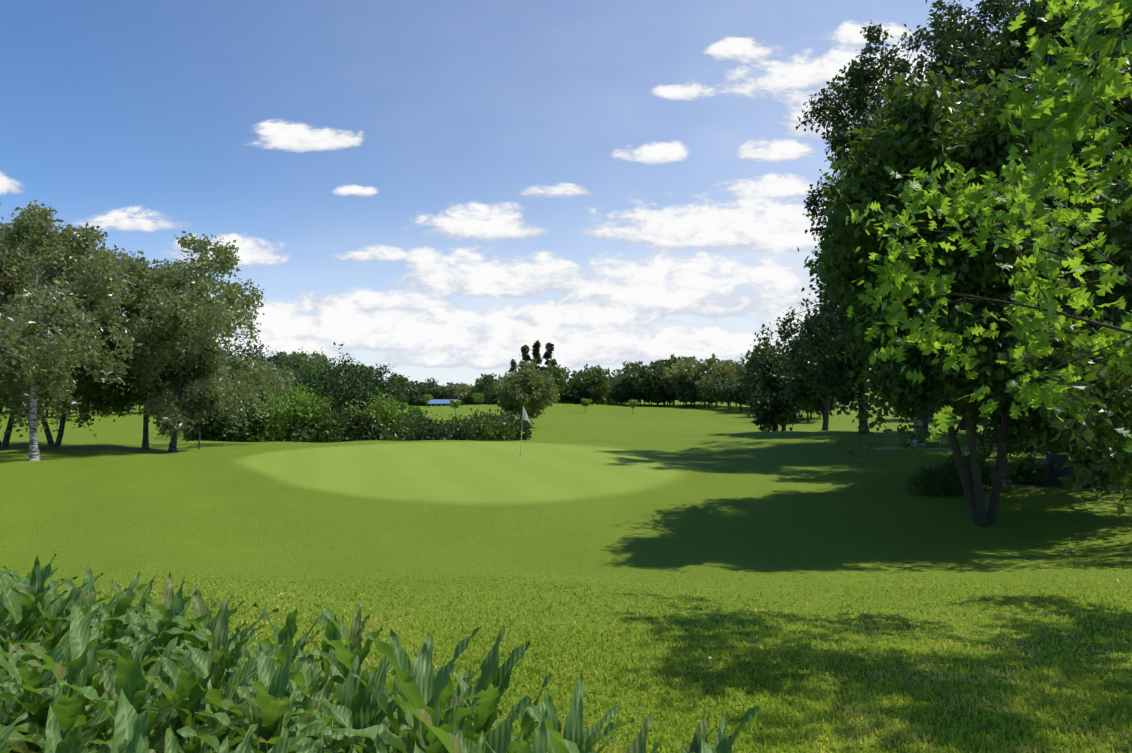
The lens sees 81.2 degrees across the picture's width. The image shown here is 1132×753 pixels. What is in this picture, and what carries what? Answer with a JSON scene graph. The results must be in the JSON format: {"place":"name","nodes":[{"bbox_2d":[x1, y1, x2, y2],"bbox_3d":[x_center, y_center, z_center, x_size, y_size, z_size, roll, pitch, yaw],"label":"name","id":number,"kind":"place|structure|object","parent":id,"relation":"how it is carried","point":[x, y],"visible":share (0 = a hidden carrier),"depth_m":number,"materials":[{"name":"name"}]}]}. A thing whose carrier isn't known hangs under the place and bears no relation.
{"place":"outdoors","nodes":[
{"label":"outdoors","id":0,"kind":"place"},
{"bbox_2d":[0,20,980,389],"bbox_3d":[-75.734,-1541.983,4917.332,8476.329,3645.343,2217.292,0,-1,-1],"label":"cloud","id":1,"kind":"structure","parent":0,"point":[706,276],"depth_m":5770.31,"materials":[{"name":"white"}]},
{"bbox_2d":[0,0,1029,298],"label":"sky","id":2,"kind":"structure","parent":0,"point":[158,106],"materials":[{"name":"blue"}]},
{"bbox_2d":[0,391,1131,752],"bbox_3d":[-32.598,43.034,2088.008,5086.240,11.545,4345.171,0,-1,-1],"label":"terrain","id":3,"kind":"structure","parent":0,"point":[678,485],"depth_m":14.71,"materials":[{"name":"green plant"}]},
{"bbox_2d":[0,229,71,447],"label":"tree","id":4,"kind":"object","parent":3,"relation":"on","point":[7,285],"visible":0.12,"depth_m":31.87,"materials":[{"name":"green plant"}]},
{"bbox_2d":[0,203,81,407],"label":"tree","id":5,"kind":"object","parent":3,"relation":"on","point":[6,264],"visible":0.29,"depth_m":31.69,"materials":[{"name":"green plant"}]},
{"bbox_2d":[49,384,89,415],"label":"tree","id":6,"kind":"object","parent":3,"relation":"on","point":[68,407],"depth_m":130.53,"materials":[{"name":"green plant"}]},
{"bbox_2d":[0,200,146,460],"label":"birch","id":7,"kind":"object","parent":3,"relation":"on","point":[64,315],"visible":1,"depth_m":28.77,"materials":[{"name":"green plant"}]},
{"bbox_2d":[0,217,154,446],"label":"tree","id":8,"kind":"object","parent":3,"relation":"on","point":[96,402],"visible":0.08,"depth_m":34.06,"materials":[{"name":"green plant"}]},
{"bbox_2d":[80,270,219,448],"bbox_3d":[-21.840,-0.943,34.829,6.718,9.758,5.415,0,-1,-1],"label":"tree","id":9,"kind":"object","parent":3,"relation":"on","point":[115,397],"visible":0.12,"depth_m":33.80,"materials":[{"name":"green plant"}]},
{"bbox_2d":[141,343,227,448],"bbox_3d":[-19.241,1.053,33.374,3.839,5.629,3.677,1,-1,-37],"label":"tree","id":10,"kind":"object","parent":3,"relation":"on","point":[206,396],"visible":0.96,"depth_m":32.97,"materials":[{"name":"green plant"}]},
{"bbox_2d":[112,230,295,451],"bbox_3d":[-19.303,-1.549,34.109,8.338,11.020,8.879,0,-1,-1],"label":"tree","id":11,"kind":"object","parent":3,"relation":"on","point":[202,308],"visible":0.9,"depth_m":32.65,"materials":[{"name":"green plant"}]},
{"bbox_2d":[179,389,273,441],"bbox_3d":[-25.223,3.854,49.338,7.715,6.070,6.270,0,-1,-19],"label":"shrub","id":12,"kind":"object","parent":3,"relation":"on","point":[212,427],"visible":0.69,"depth_m":48.23,"materials":[{"name":"green plant"}]},
{"bbox_2d":[218,332,265,401],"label":"tree","id":13,"kind":"object","parent":3,"relation":"on","point":[235,350],"visible":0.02,"depth_m":78.21,"materials":[{"name":"green plant"}]},
{"bbox_2d":[201,339,301,396],"bbox_3d":[-29.819,1.451,61.092,11.028,10.768,10.397,0,-1,14],"label":"tree","id":14,"kind":"object","parent":3,"relation":"on","point":[234,365],"visible":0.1,"depth_m":60.03,"materials":[{"name":"green plant"}]},
{"bbox_2d":[222,342,309,391],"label":"tree","id":15,"kind":"object","parent":3,"relation":"on","point":[270,357],"visible":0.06,"depth_m":70.66,"materials":[{"name":"green plant"}]},
{"bbox_2d":[239,366,308,441],"bbox_3d":[-24.964,3.143,54.362,8.192,8.051,8.189,0,-1,-1],"label":"shrub","id":16,"kind":"object","parent":3,"relation":"on","point":[263,399],"visible":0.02,"depth_m":53.88,"materials":[{"name":"green plant"}]},
{"bbox_2d":[264,351,289,366],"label":"tree","id":17,"kind":"object","parent":3,"relation":"on","point":[277,355],"depth_m":198.31,"materials":[{"name":"green plant"}]},
{"bbox_2d":[241,379,339,442],"bbox_3d":[-21.297,3.622,51.593,7.088,6.887,7.875,0,-1,-1],"label":"shrub","id":18,"kind":"object","parent":3,"relation":"on","point":[268,424],"visible":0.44,"depth_m":49.81,"materials":[{"name":"green plant"}]},
{"bbox_2d":[279,351,320,378],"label":"tree","id":19,"kind":"object","parent":3,"relation":"on","point":[304,359],"visible":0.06,"depth_m":198.78,"materials":[{"name":"green plant"}]},
{"bbox_2d":[266,345,363,407],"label":"tree","id":20,"kind":"object","parent":3,"relation":"on","point":[315,368],"visible":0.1,"depth_m":73.90,"materials":[{"name":"green plant"}]},
{"bbox_2d":[267,392,367,442],"bbox_3d":[-19.150,4.072,50.736,6.692,5.800,6.617,1,-1,-34],"label":"shrub","id":21,"kind":"object","parent":3,"relation":"on","point":[299,427],"visible":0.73,"depth_m":49.42,"materials":[{"name":"green plant"}]},
{"bbox_2d":[309,354,337,379],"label":"tree","id":22,"kind":"object","parent":3,"relation":"on","point":[324,356],"visible":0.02,"depth_m":206.91,"materials":[{"name":"green plant"}]},
{"bbox_2d":[262,356,405,414],"bbox_3d":[-20.217,2.733,57.300,12.330,8.959,8.186,0,-1,-24],"label":"tree","id":23,"kind":"object","parent":3,"relation":"on","point":[355,391],"visible":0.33,"depth_m":56.92,"materials":[{"name":"green plant"}]},
{"bbox_2d":[322,401,380,442],"bbox_3d":[-17.367,4.286,51.500,5.859,5.611,4.880,0,-1,25],"label":"shrub","id":24,"kind":"object","parent":3,"relation":"on","point":[360,423],"visible":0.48,"depth_m":50.90,"materials":[{"name":"green plant"}]},
{"bbox_2d":[347,365,371,383],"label":"tree","id":25,"kind":"object","parent":3,"relation":"on","point":[352,366],"visible":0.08,"depth_m":222.94,"materials":[{"name":"green plant"}]},
{"bbox_2d":[347,363,383,393],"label":"tree","id":26,"kind":"object","parent":3,"relation":"on","point":[364,367],"visible":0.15,"depth_m":225.25,"materials":[{"name":"green plant"}]},
{"bbox_2d":[320,342,413,412],"bbox_3d":[-20.580,2.071,64.240,11.033,10.785,7.570,1,-1,-36],"label":"tree","id":27,"kind":"object","parent":3,"relation":"on","point":[351,371],"visible":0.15,"depth_m":64.46,"materials":[{"name":"green plant"}]},
{"bbox_2d":[339,388,402,439],"bbox_3d":[-15.428,3.912,53.947,5.587,5.920,6.288,0,-1,-1],"label":"shrub","id":28,"kind":"object","parent":3,"relation":"on","point":[384,407],"visible":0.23,"depth_m":52.77,"materials":[{"name":"green plant"}]},
{"bbox_2d":[0,554,759,752],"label":"leafy plants","id":29,"kind":"object","parent":3,"relation":"on","point":[82,670],"visible":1,"depth_m":2.61,"materials":[{"name":"green plant"}]},
{"bbox_2d":[366,409,425,440],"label":"shrub","id":30,"kind":"object","parent":3,"relation":"on","point":[392,433],"visible":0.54,"depth_m":52.22,"materials":[{"name":"green plant"}]},
{"bbox_2d":[384,372,413,384],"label":"tree","id":31,"kind":"object","parent":3,"relation":"on","point":[397,376],"depth_m":267.93,"materials":[{"name":"green plant"}]},
{"bbox_2d":[396,383,409,402],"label":"tree","id":32,"kind":"object","parent":3,"relation":"on","point":[407,392],"visible":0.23,"depth_m":247.61,"materials":[{"name":"green plant"}]},
{"bbox_2d":[390,377,416,404],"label":"tree","id":33,"kind":"object","parent":3,"relation":"on","point":[408,382],"visible":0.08,"depth_m":263.87,"materials":[{"name":"green plant"}]},
{"bbox_2d":[403,384,423,405],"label":"tree","id":34,"kind":"object","parent":3,"relation":"on","point":[415,398],"visible":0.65,"depth_m":253.12,"materials":[{"name":"green plant"}]},
{"bbox_2d":[405,405,421,415],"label":"young tree","id":35,"kind":"object","parent":3,"relation":"on","point":[414,408],"visible":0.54,"depth_m":108.67,"materials":[{"name":"green plant"}]},
{"bbox_2d":[395,406,443,440],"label":"shrub","id":36,"kind":"object","parent":3,"relation":"on","point":[412,433],"visible":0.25,"depth_m":52.43,"materials":[{"name":"green plant"}]},
{"bbox_2d":[421,394,432,406],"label":"young tree","id":37,"kind":"object","parent":3,"relation":"on","point":[426,398],"visible":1,"depth_m":158.99,"materials":[{"name":"green plant"}]},
{"bbox_2d":[417,378,438,405],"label":"tree","id":38,"kind":"object","parent":3,"relation":"on","point":[426,382],"visible":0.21,"depth_m":280.54,"materials":[{"name":"green plant"}]},
{"bbox_2d":[418,383,440,404],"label":"tree","id":39,"kind":"object","parent":3,"relation":"on","point":[427,389],"visible":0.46,"depth_m":256.80,"materials":[{"name":"green plant"}]},
{"bbox_2d":[424,385,457,404],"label":"tree","id":40,"kind":"object","parent":3,"relation":"on","point":[441,387],"visible":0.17,"depth_m":256.35,"materials":[{"name":"green plant"}]},
{"bbox_2d":[426,399,456,405],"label":"clubhouse building","id":41,"kind":"structure","parent":3,"relation":"on","point":[438,402],"depth_m":242.53,"materials":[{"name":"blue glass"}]},
{"bbox_2d":[410,414,481,440],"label":"shrub","id":42,"kind":"object","parent":3,"relation":"on","point":[440,431],"visible":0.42,"depth_m":51.49,"materials":[{"name":"green plant"}]},
{"bbox_2d":[436,382,473,404],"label":"tree","id":43,"kind":"object","parent":3,"relation":"on","point":[448,389],"visible":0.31,"depth_m":255.95,"materials":[{"name":"green plant"}]},
{"bbox_2d":[449,399,460,414],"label":"young tree","id":44,"kind":"object","parent":3,"relation":"on","point":[455,404],"visible":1,"depth_m":139.24,"materials":[{"name":"green plant"}]},
{"bbox_2d":[447,383,476,404],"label":"tree","id":45,"kind":"object","parent":3,"relation":"on","point":[462,391],"visible":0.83,"depth_m":253.75,"materials":[{"name":"green plant"}]},
{"bbox_2d":[436,408,501,440],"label":"shrub","id":46,"kind":"object","parent":3,"relation":"on","point":[484,425],"visible":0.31,"depth_m":54.93,"materials":[{"name":"green plant"}]},
{"bbox_2d":[463,386,486,404],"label":"tree","id":47,"kind":"object","parent":3,"relation":"on","point":[472,403],"visible":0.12,"depth_m":259.37,"materials":[{"name":"green plant"}]},
{"bbox_2d":[472,393,484,403],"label":"young tree","id":48,"kind":"object","parent":3,"relation":"on","point":[477,398],"visible":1,"depth_m":169.08,"materials":[{"name":"green plant"}]},
{"bbox_2d":[470,373,500,404],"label":"tree","id":49,"kind":"object","parent":3,"relation":"on","point":[489,382],"visible":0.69,"depth_m":254.75,"materials":[{"name":"green plant"}]},
{"bbox_2d":[466,411,519,440],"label":"shrub","id":50,"kind":"object","parent":3,"relation":"on","point":[504,427],"visible":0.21,"depth_m":56.66,"materials":[{"name":"green plant"}]},
{"bbox_2d":[489,408,534,440],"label":"shrub","id":51,"kind":"object","parent":3,"relation":"on","point":[525,427],"visible":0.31,"depth_m":59.13,"materials":[{"name":"green plant"}]},
{"bbox_2d":[509,359,516,372],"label":"poplar","id":52,"kind":"object","parent":3,"relation":"on","point":[513,365],"visible":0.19,"depth_m":264.78,"materials":[{"name":"green plant"}]},
{"bbox_2d":[518,344,531,370],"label":"poplar","id":53,"kind":"object","parent":3,"relation":"on","point":[525,355],"visible":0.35,"depth_m":261.34,"materials":[{"name":"green plant"}]},
{"bbox_2d":[520,406,530,455],"bbox_3d":[-1.757,2.359,28.611,0.428,2.188,0.134,4,-2,-13],"label":"flagstick","id":54,"kind":"object","parent":3,"relation":"on","point":[524,416],"visible":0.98,"depth_m":28.60,"materials":[{"name":"grey fabric"}]},
{"bbox_2d":[493,360,563,427],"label":"tree","id":55,"kind":"object","parent":3,"relation":"on","point":[527,388],"visible":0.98,"depth_m":93.56,"materials":[{"name":"green plant"}]},
{"bbox_2d":[531,340,542,375],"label":"poplar","id":56,"kind":"object","parent":3,"relation":"on","point":[536,354],"visible":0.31,"depth_m":262.93,"materials":[{"name":"green plant"}]},
{"bbox_2d":[542,343,557,375],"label":"poplar","id":57,"kind":"object","parent":3,"relation":"on","point":[547,356],"visible":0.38,"depth_m":262.08,"materials":[{"name":"green plant"}]},
{"bbox_2d":[541,362,570,402],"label":"tree","id":58,"kind":"object","parent":3,"relation":"on","point":[554,371],"visible":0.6,"depth_m":229.50,"materials":[{"name":"green plant"}]},
{"bbox_2d":[559,381,572,403],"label":"tree","id":59,"kind":"object","parent":3,"relation":"on","point":[566,402],"visible":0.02,"depth_m":251.30,"materials":[{"name":"green plant"}]},
{"bbox_2d":[5,539,1131,752],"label":"grass blades","id":60,"kind":"object","parent":3,"relation":"on","point":[1124,706],"depth_m":5.38,"materials":[{"name":"green plant"}]},
{"bbox_2d":[559,381,579,403],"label":"tree","id":61,"kind":"object","parent":3,"relation":"on","point":[564,399],"visible":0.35,"depth_m":231.51,"materials":[{"name":"green plant"}]},
{"bbox_2d":[562,370,601,403],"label":"tree","id":62,"kind":"object","parent":3,"relation":"on","point":[578,378],"visible":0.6,"depth_m":229.15,"materials":[{"name":"green plant"}]},
{"bbox_2d":[581,398,591,412],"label":"young tree","id":63,"kind":"object","parent":3,"relation":"on","point":[587,402],"visible":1,"depth_m":159.38,"materials":[{"name":"green plant"}]},
{"bbox_2d":[576,365,607,404],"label":"tree","id":64,"kind":"object","parent":3,"relation":"on","point":[593,392],"visible":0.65,"depth_m":229.11,"materials":[{"name":"green plant"}]},
{"bbox_2d":[585,396,602,404],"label":"tree","id":65,"kind":"object","parent":3,"relation":"on","point":[600,399],"visible":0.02,"depth_m":252.93,"materials":[{"name":"green plant"}]},
{"bbox_2d":[580,364,613,404],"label":"tree","id":66,"kind":"object","parent":3,"relation":"on","point":[604,374],"visible":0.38,"depth_m":231.19,"materials":[{"name":"green plant"}]},
{"bbox_2d":[595,397,613,404],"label":"tree","id":67,"kind":"object","parent":3,"relation":"on","point":[604,401],"visible":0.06,"depth_m":255.45,"materials":[{"name":"green plant"}]},
{"bbox_2d":[604,377,628,404],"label":"tree","id":68,"kind":"object","parent":3,"relation":"on","point":[610,391],"visible":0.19,"depth_m":215.98,"materials":[{"name":"green plant"}]},
{"bbox_2d":[607,388,628,403],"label":"tree","id":69,"kind":"object","parent":3,"relation":"on","point":[618,399],"visible":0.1,"depth_m":226.99,"materials":[{"name":"green plant"}]},
{"bbox_2d":[605,361,642,399],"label":"tree","id":70,"kind":"object","parent":3,"relation":"on","point":[632,366],"visible":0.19,"depth_m":225.31,"materials":[{"name":"green plant"}]},
{"bbox_2d":[611,370,637,400],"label":"tree","id":71,"kind":"object","parent":3,"relation":"on","point":[621,382],"visible":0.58,"depth_m":208.65,"materials":[{"name":"green plant"}]},
{"bbox_2d":[628,399,637,413],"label":"young tree","id":72,"kind":"object","parent":3,"relation":"on","point":[633,403],"visible":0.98,"depth_m":149.47,"materials":[{"name":"green plant"}]},
{"bbox_2d":[621,374,648,405],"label":"tree","id":73,"kind":"object","parent":3,"relation":"on","point":[633,390],"visible":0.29,"depth_m":207.01,"materials":[{"name":"green plant"}]},
{"bbox_2d":[642,384,655,402],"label":"tree","id":74,"kind":"object","parent":3,"relation":"on","point":[647,398],"visible":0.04,"depth_m":207.25,"materials":[{"name":"green plant"}]},
{"bbox_2d":[634,361,667,406],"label":"tree","id":75,"kind":"object","parent":3,"relation":"on","point":[650,374],"visible":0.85,"depth_m":200.40,"materials":[{"name":"green plant"}]},
{"bbox_2d":[652,384,675,405],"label":"tree","id":76,"kind":"object","parent":3,"relation":"on","point":[659,400],"visible":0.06,"depth_m":203.60,"materials":[{"name":"green plant"}]},
{"bbox_2d":[649,372,679,405],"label":"tree","id":77,"kind":"object","parent":3,"relation":"on","point":[671,391],"visible":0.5,"depth_m":200.80,"materials":[{"name":"green plant"}]},
{"bbox_2d":[659,354,680,404],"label":"tree","id":78,"kind":"object","parent":3,"relation":"on","point":[670,362],"visible":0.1,"depth_m":211.24,"materials":[{"name":"green plant"}]},
{"bbox_2d":[673,372,693,406],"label":"tree","id":79,"kind":"object","parent":3,"relation":"on","point":[681,393],"visible":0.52,"depth_m":195.06,"materials":[{"name":"green plant"}]},
{"bbox_2d":[665,356,704,406],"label":"tree","id":80,"kind":"object","parent":3,"relation":"on","point":[687,366],"visible":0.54,"depth_m":195.03,"materials":[{"name":"green plant"}]},
{"bbox_2d":[685,377,712,407],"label":"tree","id":81,"kind":"object","parent":3,"relation":"on","point":[692,394],"visible":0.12,"depth_m":190.43,"materials":[{"name":"green plant"}]},
{"bbox_2d":[689,353,723,407],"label":"tree","id":82,"kind":"object","parent":3,"relation":"on","point":[710,362],"visible":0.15,"depth_m":189.00,"materials":[{"name":"green plant"}]},
{"bbox_2d":[695,362,721,407],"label":"tree","id":83,"kind":"object","parent":3,"relation":"on","point":[705,393],"visible":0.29,"depth_m":185.58,"materials":[{"name":"green plant"}]},
{"bbox_2d":[708,362,736,408],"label":"tree","id":84,"kind":"object","parent":3,"relation":"on","point":[721,399],"visible":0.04,"depth_m":177.20,"materials":[{"name":"green plant"}]},
{"bbox_2d":[707,359,743,409],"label":"tree","id":85,"kind":"object","parent":3,"relation":"on","point":[729,365],"visible":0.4,"depth_m":172.83,"materials":[{"name":"green plant"}]},
{"bbox_2d":[713,374,753,410],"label":"tree","id":86,"kind":"object","parent":3,"relation":"on","point":[722,383],"visible":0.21,"depth_m":165.80,"materials":[{"name":"green plant"}]},
{"bbox_2d":[721,375,751,410],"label":"tree","id":87,"kind":"object","parent":3,"relation":"on","point":[728,389],"visible":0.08,"depth_m":160.02,"materials":[{"name":"green plant"}]},
{"bbox_2d":[730,367,750,398],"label":"tree","id":88,"kind":"object","parent":3,"relation":"on","point":[739,384],"visible":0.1,"depth_m":148.28,"materials":[{"name":"green plant"}]},
{"bbox_2d":[729,377,751,404],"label":"tree","id":89,"kind":"object","parent":3,"relation":"on","point":[741,397],"visible":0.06,"depth_m":155.65,"materials":[{"name":"green plant"}]},
{"bbox_2d":[734,341,783,399],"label":"tree","id":90,"kind":"object","parent":3,"relation":"on","point":[749,373],"visible":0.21,"depth_m":142.08,"materials":[{"name":"green plant"}]},
{"bbox_2d":[745,345,812,430],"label":"tree","id":91,"kind":"object","parent":3,"relation":"on","point":[772,409],"visible":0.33,"depth_m":73.54,"materials":[{"name":"green plant"}]},
{"bbox_2d":[774,307,842,430],"bbox_3d":[22.165,-0.716,58.733,8.216,11.900,9.168,1,-1,-43],"label":"tree","id":92,"kind":"object","parent":3,"relation":"on","point":[800,393],"visible":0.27,"depth_m":57.81,"materials":[{"name":"green plant"}]},
{"bbox_2d":[806,235,878,433],"bbox_3d":[19.073,-3.383,42.952,8.997,14.352,9.124,0,-1,-1],"label":"tree","id":93,"kind":"object","parent":3,"relation":"on","point":[831,373],"visible":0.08,"depth_m":40.78,"materials":[{"name":"green plant"}]},
{"bbox_2d":[746,0,1023,445],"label":"tree","id":94,"kind":"object","parent":3,"relation":"on","point":[858,92],"visible":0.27,"depth_m":29.42,"materials":[{"name":"green plant"}]},
{"bbox_2d":[903,387,939,433],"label":"tree","id":95,"kind":"object","parent":3,"relation":"on","point":[925,415],"depth_m":39.89,"materials":[{"name":"green plant"}]},
{"bbox_2d":[903,460,984,498],"bbox_3d":[10.396,2.973,18.409,1.933,1.276,1.681,0,-1,-1],"label":"shrub","id":96,"kind":"object","parent":3,"relation":"on","point":[938,482],"visible":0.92,"depth_m":18.23,"materials":[{"name":"green plant"}]},
{"bbox_2d":[929,386,989,430],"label":"tree","id":97,"kind":"object","parent":3,"relation":"on","point":[963,425],"depth_m":75.60,"materials":[{"name":"green plant"}]},
{"bbox_2d":[934,441,993,488],"bbox_3d":[11.487,2.621,19.031,1.699,1.605,1.919,0,-1,18],"label":"shrub","id":98,"kind":"object","parent":3,"relation":"on","point":[951,463],"visible":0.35,"depth_m":18.66,"materials":[{"name":"green plant"}]},
{"bbox_2d":[797,57,1131,526],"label":"tree","id":99,"kind":"object","parent":3,"relation":"on","point":[917,128],"visible":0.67,"depth_m":13.59,"materials":[{"name":"green plant"}]},
{"bbox_2d":[845,0,1131,452],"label":"tree","id":100,"kind":"object","parent":3,"relation":"on","point":[1065,124],"visible":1,"depth_m":7.06,"materials":[{"name":"green plant"}]},
{"bbox_2d":[909,0,1117,446],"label":"tree","id":101,"kind":"object","parent":3,"relation":"on","point":[927,33],"depth_m":30.62,"materials":[{"name":"green plant"}]},
{"bbox_2d":[1003,449,1050,484],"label":"shrub","id":102,"kind":"object","parent":3,"relation":"on","point":[1039,476],"visible":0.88,"depth_m":19.26,"materials":[{"name":"green plant"}]},
{"bbox_2d":[943,0,1131,481],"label":"tree","id":103,"kind":"object","parent":3,"relation":"on","point":[1058,470],"visible":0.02,"depth_m":19.38,"materials":[{"name":"green plant"}]},
{"bbox_2d":[948,0,1131,490],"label":"tree","id":104,"kind":"object","parent":3,"relation":"on","point":[1041,28],"visible":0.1,"depth_m":16.81,"materials":[{"name":"green plant"}]},
{"bbox_2d":[1068,442,1093,467],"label":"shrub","id":105,"kind":"object","parent":3,"relation":"on","point":[1085,462],"visible":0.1,"depth_m":21.15,"materials":[{"name":"green plant"}]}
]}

